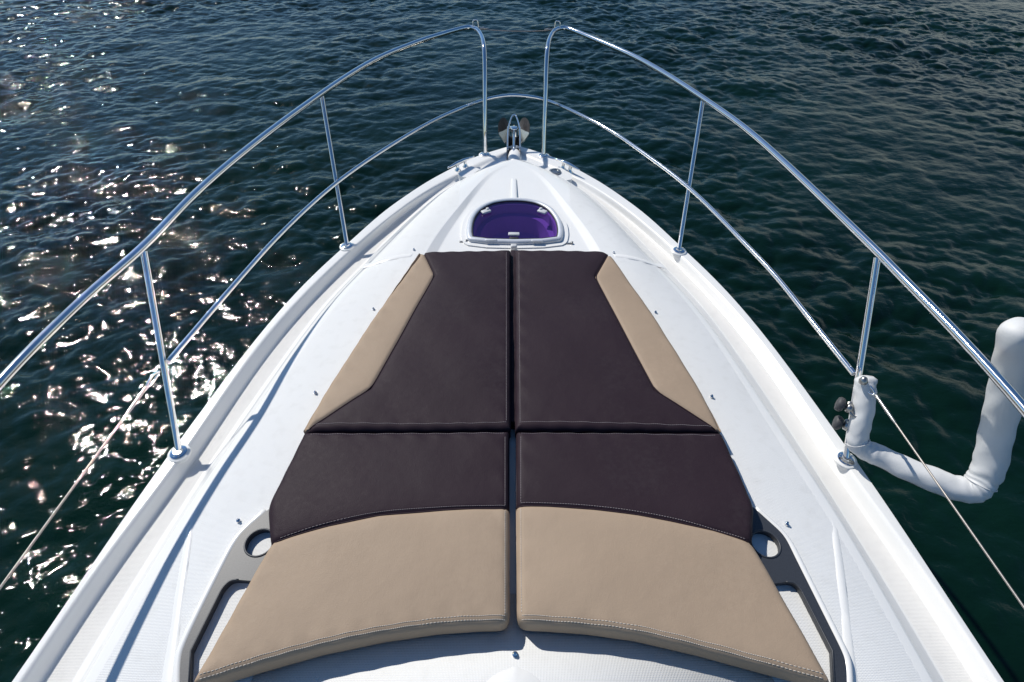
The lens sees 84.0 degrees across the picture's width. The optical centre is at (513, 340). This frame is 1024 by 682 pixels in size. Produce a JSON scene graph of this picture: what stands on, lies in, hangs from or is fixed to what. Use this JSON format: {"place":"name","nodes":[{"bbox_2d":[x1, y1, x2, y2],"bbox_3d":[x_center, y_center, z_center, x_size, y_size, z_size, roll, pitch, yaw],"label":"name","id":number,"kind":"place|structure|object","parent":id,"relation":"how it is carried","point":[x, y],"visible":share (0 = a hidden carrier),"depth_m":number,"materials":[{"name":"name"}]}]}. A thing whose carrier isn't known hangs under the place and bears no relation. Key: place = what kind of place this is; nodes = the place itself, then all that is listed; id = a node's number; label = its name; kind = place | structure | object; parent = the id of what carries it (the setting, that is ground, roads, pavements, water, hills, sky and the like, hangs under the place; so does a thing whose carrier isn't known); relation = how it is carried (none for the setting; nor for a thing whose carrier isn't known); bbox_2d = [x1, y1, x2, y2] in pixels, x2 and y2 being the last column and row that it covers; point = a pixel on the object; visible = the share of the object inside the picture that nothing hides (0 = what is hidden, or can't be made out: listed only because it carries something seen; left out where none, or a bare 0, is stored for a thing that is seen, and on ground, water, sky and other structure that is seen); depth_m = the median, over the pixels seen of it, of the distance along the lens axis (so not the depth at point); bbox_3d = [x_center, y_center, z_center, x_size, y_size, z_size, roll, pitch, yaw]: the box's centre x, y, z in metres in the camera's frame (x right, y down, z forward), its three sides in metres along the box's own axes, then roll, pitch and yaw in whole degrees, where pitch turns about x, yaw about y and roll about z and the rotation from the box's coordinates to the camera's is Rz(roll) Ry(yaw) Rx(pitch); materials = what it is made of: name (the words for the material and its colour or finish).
{"place":"outdoors","nodes":[
{"label":"outdoors","id":0,"kind":"place"},
{"bbox_2d":[0,0,1023,681],"bbox_3d":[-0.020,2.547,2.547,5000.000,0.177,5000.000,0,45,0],"label":"water","id":1,"kind":"structure","parent":0,"point":[892,130],"depth_m":7.09,"materials":[{"name":"teal liquid"}]},
{"bbox_2d":[0,19,1023,681],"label":"motor yacht","id":2,"kind":"object","parent":1,"relation":"on","point":[162,587],"visible":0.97,"depth_m":2.11,"materials":[{"name":"plastic"}]},
{"bbox_2d":[194,432,509,681],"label":"sun pad","id":3,"kind":"object","parent":2,"relation":"on","point":[378,538],"visible":1,"depth_m":1.75,"materials":[{"name":"beige leather"}]},
{"bbox_2d":[303,250,515,438],"bbox_3d":[-0.379,-0.058,2.523,0.782,0.099,1.176,0,45,0],"label":"sun pad","id":4,"kind":"object","parent":2,"relation":"on","point":[433,351],"visible":0.99,"depth_m":2.33,"materials":[{"name":"brown leather"}]},
{"bbox_2d":[498,118,529,150],"bbox_3d":[0.004,-1.575,4.391,0.248,0.303,0.959,0,45,0],"label":"anchor","id":5,"kind":"object","parent":2,"relation":"hanging from","point":[503,123],"visible":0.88,"depth_m":4.46,"materials":[{"name":"metal"}]},
{"bbox_2d":[514,250,720,437],"bbox_3d":[0.389,-0.046,2.515,0.771,0.093,1.122,0,45,0],"label":"sun pad","id":6,"kind":"object","parent":2,"relation":"on","point":[595,352],"visible":0.99,"depth_m":2.34,"materials":[{"name":"brown leather"}]},
{"bbox_2d":[516,433,828,681],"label":"sun pad","id":7,"kind":"object","parent":2,"relation":"on","point":[643,538],"visible":1,"depth_m":1.76,"materials":[{"name":"beige leather"}]},
{"bbox_2d":[832,317,1023,503],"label":"padded frame","id":8,"kind":"object","parent":2,"relation":"attached to","point":[982,480],"visible":0.97,"depth_m":2.05,"materials":[{"name":"white fabric"}]}
]}

